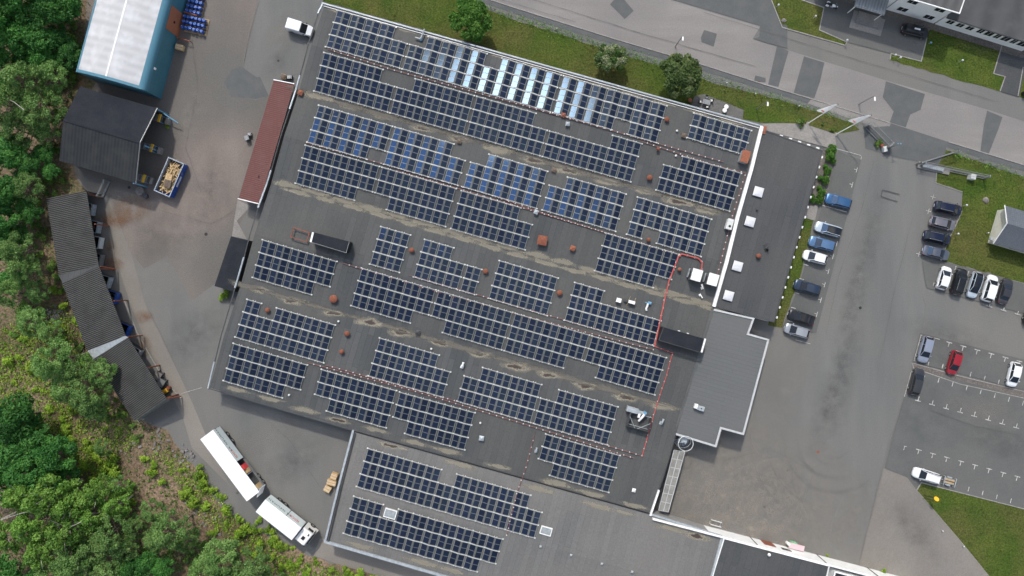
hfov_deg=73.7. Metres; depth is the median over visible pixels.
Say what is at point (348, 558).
yard
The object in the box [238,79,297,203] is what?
lean to
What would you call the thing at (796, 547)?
awning box
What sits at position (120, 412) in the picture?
shrub
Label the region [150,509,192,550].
pine tree
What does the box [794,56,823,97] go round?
road patch
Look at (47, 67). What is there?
pine tree
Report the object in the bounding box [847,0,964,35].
office building
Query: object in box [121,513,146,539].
pine tree
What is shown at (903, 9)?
window
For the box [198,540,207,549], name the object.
shrub
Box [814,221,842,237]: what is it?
parked car
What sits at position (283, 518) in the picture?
box lorry
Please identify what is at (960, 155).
fence weeds
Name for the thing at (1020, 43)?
window
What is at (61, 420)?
shrub
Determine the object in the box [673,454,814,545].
ground stain
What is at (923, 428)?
car park
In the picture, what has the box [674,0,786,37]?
road
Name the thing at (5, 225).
broadleaf tree
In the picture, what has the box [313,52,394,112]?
solar array
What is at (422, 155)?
solar array
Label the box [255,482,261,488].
load crate
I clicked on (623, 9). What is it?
road patch
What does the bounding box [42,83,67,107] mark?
pine tree
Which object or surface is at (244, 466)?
load crate
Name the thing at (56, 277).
shrub
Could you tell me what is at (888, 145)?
sliding gate
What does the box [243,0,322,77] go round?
yard
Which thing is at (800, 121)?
shrub
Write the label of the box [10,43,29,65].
broadleaf tree
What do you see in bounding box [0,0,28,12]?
broadleaf tree
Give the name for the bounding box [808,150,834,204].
planting bed
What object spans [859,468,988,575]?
yard
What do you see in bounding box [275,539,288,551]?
shrub
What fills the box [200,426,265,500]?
long trailer
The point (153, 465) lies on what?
shrub
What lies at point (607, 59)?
flowering bush
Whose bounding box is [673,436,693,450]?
spiral stair
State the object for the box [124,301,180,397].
kerb
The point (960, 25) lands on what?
window
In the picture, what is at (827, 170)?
round bush
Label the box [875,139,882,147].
shrub
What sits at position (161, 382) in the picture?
lidded bin
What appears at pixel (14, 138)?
broadleaf tree
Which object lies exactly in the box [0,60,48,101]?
pine tree
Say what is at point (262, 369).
solar array
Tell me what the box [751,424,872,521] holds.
tyre marks
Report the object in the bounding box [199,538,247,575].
birch tree
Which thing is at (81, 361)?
shrub
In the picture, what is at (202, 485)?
shrub
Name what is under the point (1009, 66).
path
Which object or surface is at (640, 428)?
louvre enclosure
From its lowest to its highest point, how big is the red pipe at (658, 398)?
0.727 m
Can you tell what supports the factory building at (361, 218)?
on the ground at (836, 392)
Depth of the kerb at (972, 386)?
115.90 m
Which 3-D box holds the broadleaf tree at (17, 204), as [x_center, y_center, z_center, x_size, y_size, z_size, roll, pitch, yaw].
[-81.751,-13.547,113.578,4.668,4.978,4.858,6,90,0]
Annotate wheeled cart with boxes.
[244,135,250,141]
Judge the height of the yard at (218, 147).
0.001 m
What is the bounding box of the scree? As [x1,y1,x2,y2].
[46,304,237,535]
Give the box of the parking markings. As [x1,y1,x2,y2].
[181,149,1023,502]
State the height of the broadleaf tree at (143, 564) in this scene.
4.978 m
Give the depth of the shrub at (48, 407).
115.46 m
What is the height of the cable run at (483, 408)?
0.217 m
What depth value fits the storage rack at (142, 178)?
114.04 m
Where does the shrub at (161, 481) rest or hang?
on the forest floor
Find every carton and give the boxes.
[175,44,184,51]
[323,484,331,492]
[326,478,336,485]
[330,471,338,480]
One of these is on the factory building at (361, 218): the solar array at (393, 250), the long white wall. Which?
the solar array at (393, 250)
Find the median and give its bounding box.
[913,363,1023,396]
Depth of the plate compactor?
115.20 m
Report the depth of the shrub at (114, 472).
115.05 m
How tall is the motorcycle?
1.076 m
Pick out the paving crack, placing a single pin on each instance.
(720, 56)
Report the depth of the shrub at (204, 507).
115.40 m
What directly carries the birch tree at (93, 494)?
on the forest floor
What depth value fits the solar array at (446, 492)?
112.00 m
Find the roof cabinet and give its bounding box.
[724,218,733,229]
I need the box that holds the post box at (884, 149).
[881,146,887,152]
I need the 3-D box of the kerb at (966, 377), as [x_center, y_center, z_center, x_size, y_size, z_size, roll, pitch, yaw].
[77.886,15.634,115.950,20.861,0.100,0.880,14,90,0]
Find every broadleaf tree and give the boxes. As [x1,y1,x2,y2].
[0,0,26,27]
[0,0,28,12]
[0,12,10,33]
[0,17,27,57]
[0,46,12,68]
[0,134,28,171]
[0,174,24,213]
[0,205,21,237]
[0,237,18,261]
[0,270,24,294]
[0,392,40,444]
[0,423,25,473]
[0,474,5,501]
[0,552,21,575]
[1,195,27,217]
[1,449,54,493]
[8,0,44,29]
[8,222,28,244]
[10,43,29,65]
[10,134,31,154]
[13,152,41,179]
[13,563,35,575]
[14,413,53,464]
[17,201,44,223]
[19,18,57,55]
[26,42,52,66]
[28,0,73,26]
[31,434,77,474]
[32,142,55,163]
[40,162,61,180]
[46,23,73,49]
[50,51,67,71]
[51,463,81,489]
[56,40,81,69]
[57,0,82,16]
[63,6,81,23]
[113,553,141,575]
[131,549,156,575]
[150,556,174,575]
[448,0,492,43]
[659,53,702,98]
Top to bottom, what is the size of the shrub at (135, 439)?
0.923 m
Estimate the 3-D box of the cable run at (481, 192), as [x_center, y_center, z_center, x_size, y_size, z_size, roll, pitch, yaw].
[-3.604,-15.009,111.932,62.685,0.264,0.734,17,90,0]
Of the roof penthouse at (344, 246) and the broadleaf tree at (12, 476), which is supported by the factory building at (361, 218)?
the roof penthouse at (344, 246)
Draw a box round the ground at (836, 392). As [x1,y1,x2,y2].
[76,0,1023,564]
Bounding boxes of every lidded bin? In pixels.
[153,370,164,379]
[157,377,167,387]
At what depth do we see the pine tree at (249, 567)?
109.45 m
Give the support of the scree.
on the forest floor
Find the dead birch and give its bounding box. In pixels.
[1,511,29,519]
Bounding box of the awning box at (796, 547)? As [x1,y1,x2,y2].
[788,542,804,551]
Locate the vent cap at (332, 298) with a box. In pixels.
[329,295,336,302]
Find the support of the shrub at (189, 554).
on the forest floor
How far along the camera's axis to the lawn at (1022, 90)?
115.97 m
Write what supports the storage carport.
on the ground at (836, 392)
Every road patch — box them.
[610,0,632,18]
[701,30,716,45]
[754,24,786,47]
[754,75,765,81]
[768,46,787,86]
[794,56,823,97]
[883,81,924,126]
[979,111,1001,160]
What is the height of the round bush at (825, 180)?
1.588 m
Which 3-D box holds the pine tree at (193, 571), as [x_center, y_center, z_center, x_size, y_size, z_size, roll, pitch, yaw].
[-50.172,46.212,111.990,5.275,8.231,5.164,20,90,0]
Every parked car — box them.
[783,323,809,338]
[787,309,815,325]
[792,279,821,295]
[802,250,827,264]
[808,236,835,251]
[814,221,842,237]
[824,193,851,208]
[901,23,928,39]
[907,367,924,395]
[911,466,941,483]
[916,336,934,362]
[921,245,949,260]
[922,230,950,245]
[928,216,955,230]
[933,201,961,215]
[934,266,952,289]
[945,350,962,374]
[949,268,968,295]
[965,271,983,297]
[979,275,999,301]
[995,278,1012,304]
[1004,362,1022,386]
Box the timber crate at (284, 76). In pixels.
[280,74,286,79]
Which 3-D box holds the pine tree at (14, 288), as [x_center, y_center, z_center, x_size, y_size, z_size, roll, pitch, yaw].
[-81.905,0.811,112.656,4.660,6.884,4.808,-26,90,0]
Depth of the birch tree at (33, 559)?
108.02 m
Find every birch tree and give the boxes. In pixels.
[0,482,42,513]
[0,519,30,552]
[10,502,53,541]
[20,471,82,516]
[22,532,64,569]
[44,507,94,552]
[51,478,101,518]
[74,498,111,531]
[82,472,122,507]
[101,487,133,517]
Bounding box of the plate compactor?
[162,386,171,393]
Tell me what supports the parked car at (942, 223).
on the ground at (836, 392)
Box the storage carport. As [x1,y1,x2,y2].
[46,191,180,420]
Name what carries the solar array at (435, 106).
on the factory building at (361, 218)
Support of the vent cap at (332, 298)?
on the factory building at (361, 218)
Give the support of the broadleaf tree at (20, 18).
on the forest floor
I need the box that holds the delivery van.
[285,18,313,36]
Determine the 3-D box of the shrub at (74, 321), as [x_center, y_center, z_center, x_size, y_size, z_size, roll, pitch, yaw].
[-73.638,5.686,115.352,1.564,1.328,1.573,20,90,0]
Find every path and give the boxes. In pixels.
[762,123,836,148]
[805,205,817,220]
[994,52,1023,96]
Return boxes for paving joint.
[144,0,926,556]
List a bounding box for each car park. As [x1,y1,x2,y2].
[782,151,860,332]
[885,368,1023,507]
[912,333,1023,389]
[922,261,1023,312]
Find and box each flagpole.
[806,104,837,124]
[834,115,871,135]
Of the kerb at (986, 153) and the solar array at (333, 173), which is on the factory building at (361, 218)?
the solar array at (333, 173)
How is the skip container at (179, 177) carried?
on the yard at (218, 147)
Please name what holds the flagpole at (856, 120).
on the lawn at (437, 14)
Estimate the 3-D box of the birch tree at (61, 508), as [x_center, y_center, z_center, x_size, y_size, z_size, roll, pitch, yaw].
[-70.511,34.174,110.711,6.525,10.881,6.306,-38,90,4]
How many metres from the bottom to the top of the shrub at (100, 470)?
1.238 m
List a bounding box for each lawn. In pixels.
[323,0,858,132]
[768,218,812,327]
[772,0,845,44]
[890,29,1003,90]
[917,483,1023,575]
[936,150,1023,282]
[1019,77,1023,97]
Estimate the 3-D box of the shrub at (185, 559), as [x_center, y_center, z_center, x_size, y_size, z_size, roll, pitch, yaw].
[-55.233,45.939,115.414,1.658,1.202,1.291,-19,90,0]
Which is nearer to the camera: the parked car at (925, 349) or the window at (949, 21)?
the window at (949, 21)
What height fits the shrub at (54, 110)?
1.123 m
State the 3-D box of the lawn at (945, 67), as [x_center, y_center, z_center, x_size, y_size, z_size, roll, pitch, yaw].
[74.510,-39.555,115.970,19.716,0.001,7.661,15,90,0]
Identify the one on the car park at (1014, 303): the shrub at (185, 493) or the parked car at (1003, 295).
the parked car at (1003, 295)
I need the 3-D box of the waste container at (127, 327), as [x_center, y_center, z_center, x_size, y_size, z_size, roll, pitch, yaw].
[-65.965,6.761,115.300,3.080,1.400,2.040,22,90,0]
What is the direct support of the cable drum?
on the yard at (218, 147)
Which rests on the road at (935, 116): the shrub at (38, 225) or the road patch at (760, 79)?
the road patch at (760, 79)
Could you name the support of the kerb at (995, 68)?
on the ground at (836, 392)
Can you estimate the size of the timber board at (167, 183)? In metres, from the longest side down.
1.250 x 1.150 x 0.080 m
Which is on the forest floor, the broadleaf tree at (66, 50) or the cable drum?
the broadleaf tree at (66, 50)
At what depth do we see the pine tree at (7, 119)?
107.67 m
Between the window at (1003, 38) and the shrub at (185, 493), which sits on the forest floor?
the shrub at (185, 493)
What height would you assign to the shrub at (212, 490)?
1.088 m
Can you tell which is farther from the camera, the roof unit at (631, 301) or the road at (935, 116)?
the road at (935, 116)
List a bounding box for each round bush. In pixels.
[809,194,816,202]
[816,195,823,204]
[817,175,829,185]
[817,185,826,195]
[823,164,831,174]
[825,144,836,153]
[826,151,836,164]
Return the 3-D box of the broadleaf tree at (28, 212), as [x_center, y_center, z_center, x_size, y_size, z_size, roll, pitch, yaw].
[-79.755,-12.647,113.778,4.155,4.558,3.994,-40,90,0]
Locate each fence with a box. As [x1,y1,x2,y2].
[484,3,868,124]
[955,151,1018,173]
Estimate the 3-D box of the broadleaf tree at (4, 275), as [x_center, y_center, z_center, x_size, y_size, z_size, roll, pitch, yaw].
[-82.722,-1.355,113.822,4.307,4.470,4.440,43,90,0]
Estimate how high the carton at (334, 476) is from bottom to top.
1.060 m
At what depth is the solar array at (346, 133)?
112.02 m
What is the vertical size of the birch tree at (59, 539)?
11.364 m
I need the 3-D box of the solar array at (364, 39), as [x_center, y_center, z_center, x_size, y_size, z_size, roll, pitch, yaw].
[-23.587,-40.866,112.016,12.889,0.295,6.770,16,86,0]
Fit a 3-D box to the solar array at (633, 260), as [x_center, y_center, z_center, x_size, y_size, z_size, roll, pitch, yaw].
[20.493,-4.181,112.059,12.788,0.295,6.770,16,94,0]
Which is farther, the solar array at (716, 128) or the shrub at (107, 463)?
the shrub at (107, 463)
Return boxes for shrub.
[2,355,13,365]
[8,329,18,336]
[11,379,18,385]
[14,354,24,360]
[16,300,27,317]
[16,335,27,341]
[25,361,31,374]
[29,219,41,230]
[30,244,43,257]
[31,386,38,391]
[35,226,48,241]
[43,179,55,186]
[44,404,53,413]
[45,259,56,272]
[48,285,62,294]
[50,140,59,153]
[51,189,57,196]
[52,108,61,116]
[52,273,59,283]
[54,334,65,342]
[58,63,72,75]
[58,302,67,309]
[58,415,64,422]
[59,176,66,183]
[59,424,70,435]
[66,405,77,414]
[67,72,78,85]
[69,19,78,29]
[71,317,77,326]
[74,342,83,350]
[78,351,90,365]
[78,458,90,469]
[82,438,89,445]
[85,445,93,454]
[91,452,102,463]
[96,467,107,472]
[102,452,117,469]
[103,413,110,422]
[107,465,120,478]
[116,404,127,418]
[126,479,135,492]
[128,422,135,428]
[128,495,135,505]
[132,434,142,443]
[139,455,149,461]
[141,547,147,555]
[145,469,157,477]
[149,460,157,471]
[157,477,166,485]
[166,549,172,557]
[177,485,192,499]
[181,555,188,562]
[185,494,199,509]
[186,551,194,557]
[189,553,200,568]
[192,463,205,481]
[196,473,208,492]
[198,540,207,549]
[200,500,210,510]
[207,529,218,535]
[208,487,217,493]
[216,492,226,500]
[218,290,228,300]
[220,503,231,516]
[233,523,247,538]
[235,513,244,522]
[247,524,263,534]
[250,550,259,561]
[254,539,264,547]
[255,516,261,524]
[263,524,270,534]
[267,528,277,548]
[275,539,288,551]
[278,563,284,572]
[284,559,299,569]
[296,554,302,563]
[301,567,311,575]
[312,556,318,565]
[327,566,334,573]
[342,565,353,575]
[354,568,364,575]
[796,118,804,128]
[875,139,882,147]
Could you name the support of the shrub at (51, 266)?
on the forest floor
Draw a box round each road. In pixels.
[494,0,1023,163]
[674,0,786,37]
[864,126,946,164]
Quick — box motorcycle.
[825,1,837,8]
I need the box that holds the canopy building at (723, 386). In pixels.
[675,309,768,446]
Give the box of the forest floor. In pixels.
[0,0,374,575]
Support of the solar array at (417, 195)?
on the factory building at (361, 218)
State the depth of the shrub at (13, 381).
115.52 m
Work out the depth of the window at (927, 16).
114.19 m
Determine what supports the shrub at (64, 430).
on the forest floor
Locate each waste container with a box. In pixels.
[89,203,96,215]
[92,220,102,233]
[94,236,104,248]
[97,253,105,265]
[102,274,113,287]
[108,289,120,303]
[120,320,133,335]
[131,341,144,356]
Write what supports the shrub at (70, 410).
on the forest floor
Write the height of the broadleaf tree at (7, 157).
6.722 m
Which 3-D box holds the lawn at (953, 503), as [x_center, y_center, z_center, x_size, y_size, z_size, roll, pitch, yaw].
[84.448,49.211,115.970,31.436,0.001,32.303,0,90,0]
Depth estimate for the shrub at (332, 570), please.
115.40 m
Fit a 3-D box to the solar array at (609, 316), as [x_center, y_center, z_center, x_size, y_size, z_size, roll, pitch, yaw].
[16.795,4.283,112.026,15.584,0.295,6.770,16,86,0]
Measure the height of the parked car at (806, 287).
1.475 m
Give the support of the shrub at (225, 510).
on the ground at (836, 392)
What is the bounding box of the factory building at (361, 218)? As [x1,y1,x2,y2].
[207,2,762,515]
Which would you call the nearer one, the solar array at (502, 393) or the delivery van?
the solar array at (502, 393)
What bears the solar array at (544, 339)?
on the factory building at (361, 218)
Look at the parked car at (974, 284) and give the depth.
114.92 m
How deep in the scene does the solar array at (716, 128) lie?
112.07 m
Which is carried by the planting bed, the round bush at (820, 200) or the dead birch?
the round bush at (820, 200)
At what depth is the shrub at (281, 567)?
115.31 m
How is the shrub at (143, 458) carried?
on the forest floor
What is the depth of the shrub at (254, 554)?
115.28 m
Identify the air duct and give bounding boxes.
[626,405,646,421]
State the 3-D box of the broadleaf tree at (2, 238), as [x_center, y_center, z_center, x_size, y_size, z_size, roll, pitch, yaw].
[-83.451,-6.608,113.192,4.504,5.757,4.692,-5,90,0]
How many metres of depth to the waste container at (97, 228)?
115.31 m
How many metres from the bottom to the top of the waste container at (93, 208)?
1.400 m
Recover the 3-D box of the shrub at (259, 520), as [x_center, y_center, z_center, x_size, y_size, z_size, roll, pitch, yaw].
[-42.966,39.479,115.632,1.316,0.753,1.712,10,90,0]
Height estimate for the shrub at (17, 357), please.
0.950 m
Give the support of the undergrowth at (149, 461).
on the forest floor
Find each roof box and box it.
[693,403,704,411]
[738,149,750,163]
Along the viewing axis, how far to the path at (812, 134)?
115.88 m
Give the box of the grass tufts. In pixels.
[336,0,1023,575]
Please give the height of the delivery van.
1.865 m
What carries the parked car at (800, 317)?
on the car park at (843, 176)
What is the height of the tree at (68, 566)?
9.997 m
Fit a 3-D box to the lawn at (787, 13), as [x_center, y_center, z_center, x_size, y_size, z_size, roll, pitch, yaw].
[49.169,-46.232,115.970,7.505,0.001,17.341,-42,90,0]
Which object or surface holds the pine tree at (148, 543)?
on the forest floor
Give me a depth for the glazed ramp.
113.70 m
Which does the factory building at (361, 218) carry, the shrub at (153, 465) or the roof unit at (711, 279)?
the roof unit at (711, 279)
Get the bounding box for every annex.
[713,538,829,575]
[828,567,864,575]
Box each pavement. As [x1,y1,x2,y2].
[477,0,1023,170]
[808,95,890,126]
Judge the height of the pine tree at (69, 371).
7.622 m
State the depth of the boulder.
115.79 m
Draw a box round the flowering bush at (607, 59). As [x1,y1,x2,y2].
[594,44,627,73]
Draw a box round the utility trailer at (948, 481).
[941,475,956,486]
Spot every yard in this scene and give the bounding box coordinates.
[74,0,268,299]
[109,200,229,485]
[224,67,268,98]
[232,200,249,239]
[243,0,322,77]
[314,538,435,575]
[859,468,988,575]
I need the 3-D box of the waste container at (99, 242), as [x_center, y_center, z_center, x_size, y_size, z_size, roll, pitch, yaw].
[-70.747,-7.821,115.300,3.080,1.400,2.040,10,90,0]
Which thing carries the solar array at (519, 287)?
on the factory building at (361, 218)
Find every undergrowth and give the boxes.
[0,1,372,575]
[0,306,345,575]
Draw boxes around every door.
[166,6,183,36]
[760,539,775,546]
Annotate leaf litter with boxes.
[0,1,309,575]
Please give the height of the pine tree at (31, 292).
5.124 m
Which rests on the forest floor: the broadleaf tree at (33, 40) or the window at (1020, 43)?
the broadleaf tree at (33, 40)
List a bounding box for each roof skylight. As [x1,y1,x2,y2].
[383,508,396,519]
[539,525,552,535]
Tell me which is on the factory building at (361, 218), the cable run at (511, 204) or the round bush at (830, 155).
the cable run at (511, 204)
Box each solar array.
[222,342,307,398]
[234,298,335,363]
[251,239,337,294]
[294,144,379,200]
[306,104,392,158]
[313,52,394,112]
[314,369,396,428]
[325,9,407,68]
[342,495,503,572]
[350,267,436,323]
[355,447,542,538]
[367,337,450,396]
[369,226,410,272]
[374,166,455,226]
[383,126,465,185]
[389,78,474,134]
[392,391,475,450]
[401,36,561,112]
[413,239,482,294]
[430,290,513,350]
[450,190,532,250]
[456,367,542,422]
[462,153,547,208]
[465,95,547,155]
[487,260,558,315]
[503,313,589,368]
[533,389,618,444]
[538,433,620,492]
[541,130,642,182]
[541,176,626,231]
[552,75,667,143]
[563,282,661,346]
[584,335,666,395]
[594,232,679,288]
[626,196,711,256]
[655,155,741,211]
[686,112,751,153]
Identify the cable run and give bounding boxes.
[307,362,632,457]
[308,143,672,253]
[326,365,637,454]
[328,49,722,161]
[343,263,653,349]
[396,170,678,255]
[409,275,652,344]
[506,434,534,535]
[641,141,745,273]
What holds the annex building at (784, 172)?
on the ground at (836, 392)
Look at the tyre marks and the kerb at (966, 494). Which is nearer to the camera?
the tyre marks
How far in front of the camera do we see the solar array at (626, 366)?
112.02 m
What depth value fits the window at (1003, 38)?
113.70 m
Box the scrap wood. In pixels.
[158,159,185,193]
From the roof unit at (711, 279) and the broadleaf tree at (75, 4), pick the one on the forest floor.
the broadleaf tree at (75, 4)
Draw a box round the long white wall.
[652,517,895,575]
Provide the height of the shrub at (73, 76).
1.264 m
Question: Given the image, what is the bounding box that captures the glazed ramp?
[658,448,684,511]
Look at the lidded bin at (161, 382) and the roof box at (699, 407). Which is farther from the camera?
the lidded bin at (161, 382)
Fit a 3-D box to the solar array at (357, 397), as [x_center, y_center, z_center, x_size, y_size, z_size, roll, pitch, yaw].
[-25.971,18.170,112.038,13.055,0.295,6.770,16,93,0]
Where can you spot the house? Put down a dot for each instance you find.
(1007, 231)
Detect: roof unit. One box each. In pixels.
[624,296,634,304]
[687,268,702,281]
[702,273,719,285]
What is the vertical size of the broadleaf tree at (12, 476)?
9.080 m
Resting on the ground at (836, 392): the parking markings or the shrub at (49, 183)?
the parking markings
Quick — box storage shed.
[59,87,177,187]
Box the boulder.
[982,197,988,202]
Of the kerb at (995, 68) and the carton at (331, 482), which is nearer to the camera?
the carton at (331, 482)
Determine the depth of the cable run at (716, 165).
111.87 m
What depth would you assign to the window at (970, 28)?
113.73 m
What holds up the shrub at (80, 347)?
on the forest floor
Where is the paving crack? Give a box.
[164,0,1014,486]
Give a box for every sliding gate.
[864,120,894,147]
[915,150,959,164]
[920,161,990,178]
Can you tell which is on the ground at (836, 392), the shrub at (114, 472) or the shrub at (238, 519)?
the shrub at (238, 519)
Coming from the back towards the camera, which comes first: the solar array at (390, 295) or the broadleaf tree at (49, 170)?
the broadleaf tree at (49, 170)
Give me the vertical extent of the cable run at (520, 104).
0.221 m
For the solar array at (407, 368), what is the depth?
111.98 m
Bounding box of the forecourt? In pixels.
[805,0,925,60]
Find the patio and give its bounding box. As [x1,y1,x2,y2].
[691,94,743,119]
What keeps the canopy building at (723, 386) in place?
on the ground at (836, 392)
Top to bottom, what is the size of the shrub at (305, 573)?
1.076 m
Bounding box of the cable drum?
[135,187,145,195]
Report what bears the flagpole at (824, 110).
on the lawn at (437, 14)
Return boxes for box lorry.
[256,494,317,546]
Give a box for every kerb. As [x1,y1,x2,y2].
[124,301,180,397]
[491,0,889,122]
[771,0,846,45]
[889,38,926,61]
[912,363,1023,391]
[916,482,1023,508]
[924,371,1022,397]
[949,142,1023,164]
[993,45,1005,90]
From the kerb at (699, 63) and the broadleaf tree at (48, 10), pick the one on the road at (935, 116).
the kerb at (699, 63)
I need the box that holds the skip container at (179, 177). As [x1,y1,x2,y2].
[154,157,187,197]
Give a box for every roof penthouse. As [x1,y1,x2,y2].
[291,227,351,252]
[657,326,705,352]
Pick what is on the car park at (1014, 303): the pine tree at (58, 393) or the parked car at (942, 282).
the parked car at (942, 282)
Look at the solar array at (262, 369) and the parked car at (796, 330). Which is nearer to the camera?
the solar array at (262, 369)
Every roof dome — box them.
[722,290,734,301]
[731,260,742,271]
[744,216,755,227]
[752,186,763,197]
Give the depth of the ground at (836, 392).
116.00 m
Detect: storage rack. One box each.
[137,174,156,184]
[140,142,163,154]
[153,114,171,124]
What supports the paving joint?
on the ground at (836, 392)
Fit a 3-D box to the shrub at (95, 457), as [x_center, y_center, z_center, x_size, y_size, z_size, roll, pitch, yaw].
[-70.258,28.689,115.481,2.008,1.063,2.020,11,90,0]
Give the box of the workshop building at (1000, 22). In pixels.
[935,0,1023,50]
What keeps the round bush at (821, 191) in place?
on the planting bed
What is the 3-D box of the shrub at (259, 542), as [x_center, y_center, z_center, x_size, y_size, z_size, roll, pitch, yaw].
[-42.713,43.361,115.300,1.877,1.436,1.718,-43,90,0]
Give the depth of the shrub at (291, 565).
115.40 m
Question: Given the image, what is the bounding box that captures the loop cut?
[881,190,899,201]
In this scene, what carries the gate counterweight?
on the lawn at (967, 243)
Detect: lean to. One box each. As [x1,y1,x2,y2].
[215,236,252,291]
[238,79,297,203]
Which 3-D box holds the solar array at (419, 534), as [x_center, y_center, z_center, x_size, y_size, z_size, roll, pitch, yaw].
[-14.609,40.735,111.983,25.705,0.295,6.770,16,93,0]
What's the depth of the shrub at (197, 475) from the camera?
114.90 m
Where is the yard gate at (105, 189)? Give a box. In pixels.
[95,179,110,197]
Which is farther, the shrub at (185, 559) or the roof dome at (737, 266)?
the shrub at (185, 559)
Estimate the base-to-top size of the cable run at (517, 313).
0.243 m
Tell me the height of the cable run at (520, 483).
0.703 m
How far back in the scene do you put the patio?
115.95 m
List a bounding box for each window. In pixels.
[896,6,908,11]
[907,0,918,4]
[923,14,935,19]
[933,8,945,12]
[945,19,955,23]
[955,23,965,27]
[964,26,975,30]
[983,31,994,35]
[999,37,1010,40]
[1015,41,1023,46]
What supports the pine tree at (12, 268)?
on the forest floor
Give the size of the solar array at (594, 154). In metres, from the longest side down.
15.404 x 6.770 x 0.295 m
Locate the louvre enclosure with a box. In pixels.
[626,412,651,431]
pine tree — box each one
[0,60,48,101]
[0,83,28,124]
[0,112,36,149]
[0,230,39,266]
[0,278,27,308]
[4,254,49,286]
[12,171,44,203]
[12,304,48,337]
[16,85,68,134]
[25,279,50,304]
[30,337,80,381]
[33,119,61,148]
[34,556,74,575]
[36,59,68,94]
[36,318,66,341]
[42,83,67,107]
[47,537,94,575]
[49,376,83,403]
[58,352,94,385]
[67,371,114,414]
[71,526,114,567]
[79,394,113,421]
[86,556,122,575]
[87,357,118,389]
[90,513,135,552]
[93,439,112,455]
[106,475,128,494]
[109,534,140,562]
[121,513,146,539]
[139,498,167,522]
[142,528,171,553]
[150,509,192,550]
[174,526,199,553]
[187,555,218,575]
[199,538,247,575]
[231,545,271,575]
[264,566,285,575]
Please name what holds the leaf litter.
on the forest floor
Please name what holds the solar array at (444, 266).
on the factory building at (361, 218)
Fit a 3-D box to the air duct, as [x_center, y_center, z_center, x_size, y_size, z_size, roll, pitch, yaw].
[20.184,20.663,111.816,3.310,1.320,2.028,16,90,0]
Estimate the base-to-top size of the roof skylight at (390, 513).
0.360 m
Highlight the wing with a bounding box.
[324,430,722,575]
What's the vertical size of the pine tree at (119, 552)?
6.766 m
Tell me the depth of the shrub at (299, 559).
115.45 m
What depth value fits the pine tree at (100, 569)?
109.79 m
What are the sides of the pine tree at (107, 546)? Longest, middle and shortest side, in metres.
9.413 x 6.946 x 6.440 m
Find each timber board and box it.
[163,179,171,187]
[164,173,172,179]
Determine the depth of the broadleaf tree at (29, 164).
111.89 m
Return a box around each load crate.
[241,462,248,469]
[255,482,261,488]
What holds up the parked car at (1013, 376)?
on the car park at (981, 364)
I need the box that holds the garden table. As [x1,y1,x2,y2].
[702,99,710,104]
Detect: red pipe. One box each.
[641,346,672,456]
[654,253,702,345]
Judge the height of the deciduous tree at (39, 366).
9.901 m
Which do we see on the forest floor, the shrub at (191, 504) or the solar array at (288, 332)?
the shrub at (191, 504)
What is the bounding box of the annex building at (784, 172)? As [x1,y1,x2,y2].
[712,131,822,321]
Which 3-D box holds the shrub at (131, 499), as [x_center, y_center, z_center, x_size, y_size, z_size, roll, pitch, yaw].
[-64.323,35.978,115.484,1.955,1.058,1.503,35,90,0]
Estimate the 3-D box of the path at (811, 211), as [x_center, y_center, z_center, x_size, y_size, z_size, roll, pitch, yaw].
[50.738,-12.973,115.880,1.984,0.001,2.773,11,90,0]
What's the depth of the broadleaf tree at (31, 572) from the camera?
111.40 m
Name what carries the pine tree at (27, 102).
on the forest floor
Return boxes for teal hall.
[76,0,187,98]
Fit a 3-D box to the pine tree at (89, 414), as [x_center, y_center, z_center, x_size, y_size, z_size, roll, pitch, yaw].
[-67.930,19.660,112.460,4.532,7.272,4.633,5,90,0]
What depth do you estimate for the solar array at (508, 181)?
111.99 m
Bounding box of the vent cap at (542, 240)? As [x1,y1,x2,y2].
[537,235,547,245]
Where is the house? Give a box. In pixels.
[988,205,1023,252]
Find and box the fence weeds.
[487,3,1023,178]
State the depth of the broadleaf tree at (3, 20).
108.54 m
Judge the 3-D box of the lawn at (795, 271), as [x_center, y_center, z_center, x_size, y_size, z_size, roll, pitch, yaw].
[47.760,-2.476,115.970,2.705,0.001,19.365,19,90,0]
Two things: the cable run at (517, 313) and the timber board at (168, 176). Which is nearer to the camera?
the cable run at (517, 313)
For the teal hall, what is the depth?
110.24 m
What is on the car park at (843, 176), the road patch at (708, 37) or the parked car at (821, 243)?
the parked car at (821, 243)
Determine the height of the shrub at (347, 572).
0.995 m
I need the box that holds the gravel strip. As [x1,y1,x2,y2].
[841,0,1023,57]
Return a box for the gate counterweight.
[917,161,976,179]

